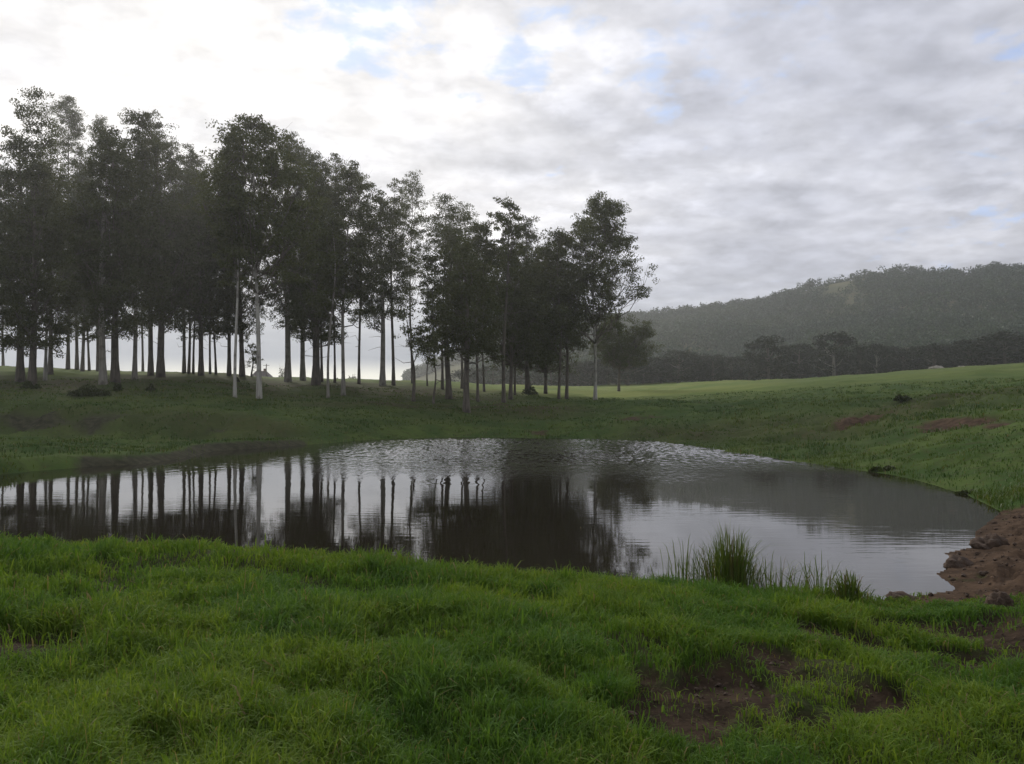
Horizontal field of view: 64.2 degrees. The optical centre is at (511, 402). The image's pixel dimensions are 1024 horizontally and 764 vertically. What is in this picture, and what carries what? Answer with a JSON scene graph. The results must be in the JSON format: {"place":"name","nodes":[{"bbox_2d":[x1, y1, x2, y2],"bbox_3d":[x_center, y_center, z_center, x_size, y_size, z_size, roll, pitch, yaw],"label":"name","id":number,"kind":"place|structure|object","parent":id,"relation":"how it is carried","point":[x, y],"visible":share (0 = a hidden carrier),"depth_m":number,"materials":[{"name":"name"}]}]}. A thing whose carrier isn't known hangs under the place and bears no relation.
{"place":"outdoors","nodes":[
{"label":"outdoors","id":0,"kind":"place"},
{"bbox_2d":[0,437,999,599],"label":"water","id":1,"kind":"structure","parent":0,"point":[634,507],"depth_m":17.21,"materials":[{"name":"black liquid"}]},
{"bbox_2d":[0,362,1023,763],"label":"ground","id":2,"kind":"structure","parent":0,"point":[38,422],"depth_m":42.20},
{"bbox_2d":[0,167,27,365],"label":"gum tree","id":3,"kind":"object","parent":2,"relation":"on","point":[3,362],"visible":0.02,"depth_m":129.85,"materials":[{"name":"green plant"}]},
{"bbox_2d":[0,182,30,324],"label":"gum tree","id":4,"kind":"object","parent":2,"relation":"on","point":[2,212],"visible":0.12,"depth_m":74.29,"materials":[{"name":"green plant"}]},
{"bbox_2d":[18,380,41,388],"bbox_3d":[-36.510,-1.307,61.817,1.686,0.892,1.084,0,0,0],"label":"shrub","id":5,"kind":"object","parent":2,"relation":"on","point":[28,384],"visible":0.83,"depth_m":61.64,"materials":[{"name":"green plant"}]},
{"bbox_2d":[0,127,75,382],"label":"gum tree","id":6,"kind":"object","parent":2,"relation":"on","point":[22,144],"visible":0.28,"depth_m":75.66,"materials":[{"name":"green plant"}]},
{"bbox_2d":[0,86,78,380],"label":"gum tree","id":7,"kind":"object","parent":2,"relation":"on","point":[41,146],"visible":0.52,"depth_m":77.92,"materials":[{"name":"green plant"}]},
{"bbox_2d":[0,151,79,384],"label":"gum tree","id":8,"kind":"object","parent":2,"relation":"on","point":[24,318],"visible":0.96,"depth_m":69.06,"materials":[{"name":"green plant"}]},
{"bbox_2d":[15,153,96,374],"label":"gum tree","id":9,"kind":"object","parent":2,"relation":"on","point":[57,316],"visible":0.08,"depth_m":99.34,"materials":[{"name":"green plant"}]},
{"bbox_2d":[34,94,91,369],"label":"gum tree","id":10,"kind":"object","parent":2,"relation":"on","point":[71,118],"visible":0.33,"depth_m":129.44,"materials":[{"name":"green plant"}]},
{"bbox_2d":[58,166,106,369],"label":"gum tree","id":11,"kind":"object","parent":2,"relation":"on","point":[77,355],"visible":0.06,"depth_m":129.74,"materials":[{"name":"green plant"}]},
{"bbox_2d":[55,190,110,370],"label":"gum tree","id":12,"kind":"object","parent":2,"relation":"on","point":[83,338],"visible":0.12,"depth_m":127.44,"materials":[{"name":"green plant"}]},
{"bbox_2d":[61,155,107,370],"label":"gum tree","id":13,"kind":"object","parent":2,"relation":"on","point":[81,177],"visible":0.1,"depth_m":129.33,"materials":[{"name":"green plant"}]},
{"bbox_2d":[66,381,112,396],"bbox_3d":[-30.238,-0.923,58.183,3.153,1.116,1.971,0,0,0],"label":"shrub","id":14,"kind":"object","parent":2,"relation":"on","point":[84,390],"visible":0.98,"depth_m":57.89,"materials":[{"name":"green plant"}]},
{"bbox_2d":[73,104,111,370],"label":"gum tree","id":15,"kind":"object","parent":2,"relation":"on","point":[100,122],"visible":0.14,"depth_m":129.79,"materials":[{"name":"green plant"}]},
{"bbox_2d":[44,129,154,384],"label":"gum tree","id":16,"kind":"object","parent":2,"relation":"on","point":[99,296],"visible":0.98,"depth_m":69.79,"materials":[{"name":"green plant"}]},
{"bbox_2d":[70,124,162,382],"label":"gum tree","id":17,"kind":"object","parent":2,"relation":"on","point":[115,376],"visible":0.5,"depth_m":72.48,"materials":[{"name":"green plant"}]},
{"bbox_2d":[119,167,157,370],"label":"gum tree","id":18,"kind":"object","parent":2,"relation":"on","point":[142,360],"visible":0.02,"depth_m":129.84,"materials":[{"name":"green plant"}]},
{"bbox_2d":[91,107,188,379],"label":"gum tree","id":19,"kind":"object","parent":2,"relation":"on","point":[143,153],"visible":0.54,"depth_m":78.31,"materials":[{"name":"green plant"}]},
{"bbox_2d":[127,120,195,375],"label":"gum tree","id":20,"kind":"object","parent":2,"relation":"on","point":[150,367],"visible":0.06,"depth_m":97.09,"materials":[{"name":"green plant"}]},
{"bbox_2d":[131,128,213,376],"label":"gum tree","id":21,"kind":"object","parent":2,"relation":"on","point":[166,302],"visible":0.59,"depth_m":91.03,"materials":[{"name":"green plant"}]},
{"bbox_2d":[153,143,209,372],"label":"gum tree","id":22,"kind":"object","parent":2,"relation":"on","point":[193,157],"visible":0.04,"depth_m":111.73,"materials":[{"name":"green plant"}]},
{"bbox_2d":[168,174,214,373],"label":"gum tree","id":23,"kind":"object","parent":2,"relation":"on","point":[189,359],"visible":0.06,"depth_m":102.86,"materials":[{"name":"green plant"}]},
{"bbox_2d":[173,164,222,373],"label":"gum tree","id":24,"kind":"object","parent":2,"relation":"on","point":[193,352],"visible":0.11,"depth_m":102.97,"materials":[{"name":"green plant"}]},
{"bbox_2d":[168,172,233,375],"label":"gum tree","id":25,"kind":"object","parent":2,"relation":"on","point":[197,309],"visible":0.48,"depth_m":100.44,"materials":[{"name":"green plant"}]},
{"bbox_2d":[194,228,220,373],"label":"gum tree","id":26,"kind":"object","parent":2,"relation":"on","point":[210,370],"visible":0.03,"depth_m":112.30,"materials":[{"name":"green plant"}]},
{"bbox_2d":[187,201,234,374],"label":"gum tree","id":27,"kind":"object","parent":2,"relation":"on","point":[215,360],"visible":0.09,"depth_m":104.12,"materials":[{"name":"green plant"}]},
{"bbox_2d":[196,167,255,375],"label":"gum tree","id":28,"kind":"object","parent":2,"relation":"on","point":[227,332],"visible":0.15,"depth_m":103.53,"materials":[{"name":"green plant"}]},
{"bbox_2d":[197,139,263,397],"bbox_3d":[-21.286,-10.065,62.811,4.333,20.136,4.277,0,0,18],"label":"gum tree","id":29,"kind":"object","parent":2,"relation":"on","point":[229,263],"visible":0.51,"depth_m":62.34,"materials":[{"name":"green plant"}]},
{"bbox_2d":[200,139,273,376],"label":"gum tree","id":30,"kind":"object","parent":2,"relation":"on","point":[241,307],"visible":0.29,"depth_m":102.50,"materials":[{"name":"green plant"}]},
{"bbox_2d":[238,332,264,376],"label":"gum tree","id":31,"kind":"object","parent":2,"relation":"on","point":[254,357],"visible":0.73,"depth_m":106.04,"materials":[{"name":"green plant"}]},
{"bbox_2d":[179,113,331,398],"bbox_3d":[-19.476,-11.228,63.067,11.230,22.665,11.806,0,0,0],"label":"gum tree","id":32,"kind":"object","parent":2,"relation":"on","point":[267,162],"visible":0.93,"depth_m":62.21,"materials":[{"name":"green plant"}]},
{"bbox_2d":[249,131,321,381],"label":"gum tree","id":33,"kind":"object","parent":2,"relation":"on","point":[281,309],"visible":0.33,"depth_m":102.48,"materials":[{"name":"green plant"}]},
{"bbox_2d":[270,145,326,380],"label":"gum tree","id":34,"kind":"object","parent":2,"relation":"on","point":[302,364],"visible":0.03,"depth_m":111.65,"materials":[{"name":"green plant"}]},
{"bbox_2d":[270,153,356,384],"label":"gum tree","id":35,"kind":"object","parent":2,"relation":"on","point":[314,337],"visible":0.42,"depth_m":92.56,"materials":[{"name":"green plant"}]},
{"bbox_2d":[290,186,352,381],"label":"gum tree","id":36,"kind":"object","parent":2,"relation":"on","point":[321,361],"visible":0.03,"depth_m":105.15,"materials":[{"name":"green plant"}]},
{"bbox_2d":[298,207,362,397],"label":"gum tree","id":37,"kind":"object","parent":2,"relation":"on","point":[320,296],"visible":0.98,"depth_m":72.08,"materials":[{"name":"green plant"}]},
{"bbox_2d":[311,152,363,382],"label":"gum tree","id":38,"kind":"object","parent":2,"relation":"on","point":[336,158],"visible":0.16,"depth_m":101.58,"materials":[{"name":"green plant"}]},
{"bbox_2d":[306,160,396,394],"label":"gum tree","id":39,"kind":"object","parent":2,"relation":"on","point":[344,281],"visible":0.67,"depth_m":75.73,"materials":[{"name":"green plant"}]},
{"bbox_2d":[335,169,387,383],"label":"gum tree","id":40,"kind":"object","parent":2,"relation":"on","point":[367,203],"visible":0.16,"depth_m":102.89,"materials":[{"name":"green plant"}]},
{"bbox_2d":[343,195,419,385],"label":"gum tree","id":41,"kind":"object","parent":2,"relation":"on","point":[390,256],"visible":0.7,"depth_m":98.75,"materials":[{"name":"green plant"}]},
{"bbox_2d":[373,178,423,385],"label":"gum tree","id":42,"kind":"object","parent":2,"relation":"on","point":[396,214],"visible":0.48,"depth_m":103.67,"materials":[{"name":"green plant"}]},
{"bbox_2d":[393,303,438,401],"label":"gum tree","id":43,"kind":"object","parent":2,"relation":"on","point":[411,345],"visible":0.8,"depth_m":72.17,"materials":[{"name":"green plant"}]},
{"bbox_2d":[390,170,444,382],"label":"gum tree","id":44,"kind":"object","parent":2,"relation":"on","point":[416,202],"visible":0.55,"depth_m":117.31,"materials":[{"name":"green plant"}]},
{"bbox_2d":[412,336,436,385],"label":"gum tree","id":45,"kind":"object","parent":2,"relation":"on","point":[427,362],"visible":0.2,"depth_m":110.91,"materials":[{"name":"green plant"}]},
{"bbox_2d":[411,327,453,402],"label":"gum tree","id":46,"kind":"object","parent":2,"relation":"on","point":[423,344],"visible":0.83,"depth_m":70.31,"materials":[{"name":"green plant"}]},
{"bbox_2d":[409,192,475,389],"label":"gum tree","id":47,"kind":"object","parent":2,"relation":"on","point":[437,217],"visible":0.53,"depth_m":99.93,"materials":[{"name":"green plant"}]},
{"bbox_2d":[415,227,479,398],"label":"gum tree","id":48,"kind":"object","parent":2,"relation":"on","point":[428,267],"visible":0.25,"depth_m":76.04,"materials":[{"name":"green plant"}]},
{"bbox_2d":[429,201,491,388],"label":"gum tree","id":49,"kind":"object","parent":2,"relation":"on","point":[472,232],"visible":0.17,"depth_m":112.63,"materials":[{"name":"green plant"}]},
{"bbox_2d":[420,227,508,412],"bbox_3d":[-3.372,-5.857,60.742,7.188,13.972,7.149,0,0,0],"label":"gum tree","id":50,"kind":"object","parent":2,"relation":"on","point":[467,332],"visible":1,"depth_m":59.97,"materials":[{"name":"green plant"}]},
{"bbox_2d":[451,368,487,382],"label":"belt tree","id":51,"kind":"object","parent":2,"relation":"on","point":[458,374],"visible":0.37,"depth_m":253.08,"materials":[{"name":"green plant"}]},
{"bbox_2d":[446,220,510,401],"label":"gum tree","id":52,"kind":"object","parent":2,"relation":"on","point":[477,246],"visible":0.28,"depth_m":73.85,"materials":[{"name":"green plant"}]},
{"bbox_2d":[454,245,506,391],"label":"gum tree","id":53,"kind":"object","parent":2,"relation":"on","point":[483,375],"visible":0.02,"depth_m":104.64,"materials":[{"name":"green plant"}]},
{"bbox_2d":[469,366,513,384],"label":"belt tree","id":54,"kind":"object","parent":2,"relation":"on","point":[488,369],"visible":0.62,"depth_m":249.15,"materials":[{"name":"green plant"}]},
{"bbox_2d":[486,196,529,402],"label":"gum tree","id":55,"kind":"object","parent":2,"relation":"on","point":[508,230],"visible":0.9,"depth_m":76.32,"materials":[{"name":"green plant"}]},
{"bbox_2d":[0,530,1023,763],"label":"grass","id":56,"kind":"structure","parent":2,"relation":"on","point":[248,660],"depth_m":4.93,"materials":[{"name":"plant"}]},
{"bbox_2d":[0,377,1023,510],"bbox_3d":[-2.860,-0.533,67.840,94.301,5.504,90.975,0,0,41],"label":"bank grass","id":57,"kind":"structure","parent":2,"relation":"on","point":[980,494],"depth_m":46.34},
{"bbox_2d":[471,236,568,399],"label":"gum tree","id":58,"kind":"object","parent":2,"relation":"on","point":[522,299],"visible":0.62,"depth_m":82.25,"materials":[{"name":"green plant"}]},
{"bbox_2d":[498,366,543,384],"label":"belt tree","id":59,"kind":"object","parent":2,"relation":"on","point":[522,381],"visible":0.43,"depth_m":247.41,"materials":[{"name":"green plant"}]},
{"bbox_2d":[489,261,556,394],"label":"gum tree","id":60,"kind":"object","parent":2,"relation":"on","point":[501,334],"visible":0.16,"depth_m":92.52,"materials":[{"name":"green plant"}]},
{"bbox_2d":[499,214,558,393],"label":"gum tree","id":61,"kind":"object","parent":2,"relation":"on","point":[530,234],"visible":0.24,"depth_m":100.54,"materials":[{"name":"green plant"}]},
{"bbox_2d":[529,365,574,385],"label":"belt tree","id":62,"kind":"object","parent":2,"relation":"on","point":[548,382],"visible":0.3,"depth_m":243.24,"materials":[{"name":"green plant"}]},
{"bbox_2d":[516,245,590,393],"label":"gum tree","id":63,"kind":"object","parent":2,"relation":"on","point":[545,371],"visible":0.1,"depth_m":101.88,"materials":[{"name":"green plant"}]},
{"bbox_2d":[528,227,591,398],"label":"gum tree","id":64,"kind":"object","parent":2,"relation":"on","point":[556,326],"visible":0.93,"depth_m":85.82,"materials":[{"name":"green plant"}]},
{"bbox_2d":[528,231,601,398],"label":"gum tree","id":65,"kind":"object","parent":2,"relation":"on","point":[538,290],"visible":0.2,"depth_m":91.35,"materials":[{"name":"green plant"}]},
{"bbox_2d":[552,361,602,385],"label":"belt tree","id":66,"kind":"object","parent":2,"relation":"on","point":[571,376],"visible":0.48,"depth_m":238.96,"materials":[{"name":"green plant"}]},
{"bbox_2d":[571,360,612,385],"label":"belt tree","id":67,"kind":"object","parent":2,"relation":"on","point":[583,378],"visible":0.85,"depth_m":234.63,"materials":[{"name":"green plant"}]},
{"bbox_2d":[546,190,659,399],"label":"gum tree","id":68,"kind":"object","parent":2,"relation":"on","point":[607,230],"visible":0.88,"depth_m":89.25,"materials":[{"name":"green plant"}]},
{"bbox_2d":[581,359,624,384],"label":"belt tree","id":69,"kind":"object","parent":2,"relation":"on","point":[599,372],"visible":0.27,"depth_m":237.21,"materials":[{"name":"green plant"}]},
{"bbox_2d":[588,357,626,384],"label":"belt tree","id":70,"kind":"object","parent":2,"relation":"on","point":[601,376],"visible":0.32,"depth_m":234.12,"materials":[{"name":"green plant"}]},
{"bbox_2d":[587,312,665,390],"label":"gum tree","id":71,"kind":"object","parent":2,"relation":"on","point":[625,346],"visible":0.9,"depth_m":128.26,"materials":[{"name":"green plant"}]},
{"bbox_2d":[604,350,659,384],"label":"belt tree","id":72,"kind":"object","parent":2,"relation":"on","point":[637,376],"visible":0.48,"depth_m":222.89,"materials":[{"name":"green plant"}]},
{"bbox_2d":[643,348,714,382],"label":"belt tree","id":73,"kind":"object","parent":2,"relation":"on","point":[679,377],"visible":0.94,"depth_m":222.32,"materials":[{"name":"green plant"}]},
{"bbox_2d":[650,536,713,580],"bbox_3d":[2.184,1.961,9.745,1.173,0.774,0.858,0,0,-12],"label":"reed clump","id":74,"kind":"object","parent":2,"relation":"on","point":[687,566],"visible":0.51,"depth_m":9.84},
{"bbox_2d":[680,353,714,381],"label":"belt tree","id":75,"kind":"object","parent":2,"relation":"on","point":[684,363],"visible":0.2,"depth_m":230.85,"materials":[{"name":"green plant"}]},
{"bbox_2d":[687,356,734,381],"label":"belt tree","id":76,"kind":"object","parent":2,"relation":"on","point":[717,364],"visible":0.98,"depth_m":220.66,"materials":[{"name":"green plant"}]},
{"bbox_2d":[702,354,736,380],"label":"belt tree","id":77,"kind":"object","parent":2,"relation":"on","point":[726,366],"visible":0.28,"depth_m":228.63,"materials":[{"name":"green plant"}]},
{"bbox_2d":[667,518,784,588],"bbox_3d":[2.551,1.836,9.667,1.563,1.014,1.652,0,0,0],"label":"reed clump","id":78,"kind":"object","parent":2,"relation":"on","point":[728,566],"visible":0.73,"depth_m":9.58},
{"bbox_2d":[716,355,749,379],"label":"belt tree","id":79,"kind":"object","parent":2,"relation":"on","point":[728,360],"visible":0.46,"depth_m":228.47,"materials":[{"name":"green plant"}]},
{"bbox_2d":[730,358,771,379],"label":"belt tree","id":80,"kind":"object","parent":2,"relation":"on","point":[742,373],"visible":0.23,"depth_m":227.58,"materials":[{"name":"green plant"}]},
{"bbox_2d":[733,335,796,379],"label":"belt tree","id":81,"kind":"object","parent":2,"relation":"on","point":[757,371],"visible":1,"depth_m":203.65,"materials":[{"name":"green plant"}]},
{"bbox_2d":[733,552,836,589],"bbox_3d":[3.196,2.045,9.602,1.478,0.613,0.962,0,0,0],"label":"reed clump","id":82,"kind":"object","parent":2,"relation":"on","point":[771,578],"visible":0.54,"depth_m":9.57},
{"bbox_2d":[772,343,831,378],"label":"belt tree","id":83,"kind":"object","parent":2,"relation":"on","point":[798,372],"visible":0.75,"depth_m":213.81,"materials":[{"name":"green plant"}]},
{"bbox_2d":[786,351,817,378],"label":"belt tree","id":84,"kind":"object","parent":2,"relation":"on","point":[802,363],"visible":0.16,"depth_m":222.25,"materials":[{"name":"green plant"}]},
{"bbox_2d":[604,511,1023,744],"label":"soil crumbs","id":85,"kind":"object","parent":2,"relation":"on","point":[751,682],"visible":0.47,"depth_m":6.07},
{"bbox_2d":[777,550,856,591],"bbox_3d":[3.457,1.984,9.315,1.043,0.613,1.119,0,0,0],"label":"reed clump","id":86,"kind":"object","parent":2,"relation":"on","point":[807,577],"visible":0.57,"depth_m":9.32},
{"bbox_2d":[796,352,839,377],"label":"belt tree","id":87,"kind":"object","parent":2,"relation":"on","point":[815,353],"visible":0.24,"depth_m":222.37,"materials":[{"name":"green plant"}]},
{"bbox_2d":[798,331,873,375],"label":"belt tree","id":88,"kind":"object","parent":2,"relation":"on","point":[842,340],"visible":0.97,"depth_m":198.52,"materials":[{"name":"green plant"}]},
{"bbox_2d":[835,346,879,374],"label":"belt tree","id":89,"kind":"object","parent":2,"relation":"on","point":[857,353],"visible":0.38,"depth_m":210.22,"materials":[{"name":"green plant"}]},
{"bbox_2d":[818,569,897,602],"bbox_3d":[3.735,2.006,8.896,0.755,0.401,0.662,0,0,0],"label":"sedge tuft","id":90,"kind":"object","parent":2,"relation":"on","point":[852,587],"visible":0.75,"depth_m":8.87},
{"bbox_2d":[858,343,895,373],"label":"belt tree","id":91,"kind":"object","parent":2,"relation":"on","point":[876,365],"visible":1,"depth_m":188.99,"materials":[{"name":"green plant"}]},
{"bbox_2d":[868,465,895,471],"bbox_3d":[11.762,2.142,25.799,1.019,0.331,0.658,0,0,0],"label":"shrub","id":92,"kind":"object","parent":2,"relation":"on","point":[885,468],"visible":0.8,"depth_m":25.68,"materials":[{"name":"green plant"}]},
{"bbox_2d":[874,345,912,371],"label":"belt tree","id":93,"kind":"object","parent":2,"relation":"on","point":[891,349],"visible":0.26,"depth_m":216.40,"materials":[{"name":"green plant"}]},
{"bbox_2d":[885,591,916,600],"bbox_3d":[4.346,2.167,9.100,0.339,0.093,0.221,0,0,17],"label":"mud lump","id":94,"kind":"object","parent":2,"relation":"on","point":[896,594],"visible":0.62,"depth_m":9.09,"materials":[{"name":"soil"}]},
{"bbox_2d":[893,393,911,401],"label":"shrub","id":95,"kind":"object","parent":2,"relation":"on","point":[900,397],"visible":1,"depth_m":50.15,"materials":[{"name":"green plant"}]},
{"bbox_2d":[878,349,932,370],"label":"belt tree","id":96,"kind":"object","parent":2,"relation":"on","point":[905,357],"visible":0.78,"depth_m":199.38,"materials":[{"name":"green plant"}]},
{"bbox_2d":[890,346,931,369],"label":"belt tree","id":97,"kind":"object","parent":2,"relation":"on","point":[910,348],"visible":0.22,"depth_m":214.59,"materials":[{"name":"green plant"}]},
{"bbox_2d":[903,343,972,367],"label":"belt tree","id":98,"kind":"object","parent":2,"relation":"on","point":[933,347],"visible":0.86,"depth_m":193.38,"materials":[{"name":"green plant"}]},
{"bbox_2d":[943,553,973,567],"bbox_3d":[5.995,2.171,10.940,0.362,0.245,0.386,0,0,35],"label":"soil clod","id":99,"kind":"object","parent":2,"relation":"on","point":[955,561],"visible":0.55,"depth_m":10.89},
{"bbox_2d":[933,339,1001,365],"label":"belt tree","id":100,"kind":"object","parent":2,"relation":"on","point":[968,360],"visible":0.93,"depth_m":188.10,"materials":[{"name":"green plant"}]},
{"bbox_2d":[969,533,1009,549],"bbox_3d":[7.127,2.116,12.185,0.546,0.338,0.491,0,0,-39],"label":"soil clod","id":101,"kind":"object","parent":2,"relation":"on","point":[988,541],"visible":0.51,"depth_m":12.11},
{"bbox_2d":[974,330,1023,363],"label":"belt tree","id":102,"kind":"object","parent":2,"relation":"on","point":[1006,338],"visible":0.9,"depth_m":183.87,"materials":[{"name":"green plant"}]},
{"bbox_2d":[984,591,1013,606],"bbox_3d":[4.889,1.996,8.206,0.238,0.210,0.208,0,0,0],"label":"soil clod","id":103,"kind":"object","parent":2,"relation":"on","point":[1001,598],"visible":0.6,"depth_m":8.15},
{"bbox_2d":[995,333,1023,359],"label":"belt tree","id":104,"kind":"object","parent":2,"relation":"on","point":[1021,347],"visible":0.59,"depth_m":185.28,"materials":[{"name":"green plant"}]},
{"bbox_2d":[0,0,1023,379],"label":"sky","id":105,"kind":"structure","parent":0,"point":[754,148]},
{"bbox_2d":[410,275,1021,385],"bbox_3d":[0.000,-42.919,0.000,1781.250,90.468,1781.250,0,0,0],"label":"hill","id":106,"kind":"structure","parent":0,"point":[832,288],"depth_m":510.94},
{"bbox_2d":[401,260,1023,385],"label":"hillside forest","id":107,"kind":"object","parent":106,"relation":"on","point":[714,322],"visible":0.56,"depth_m":448.70,"materials":[{"name":"green plant"}]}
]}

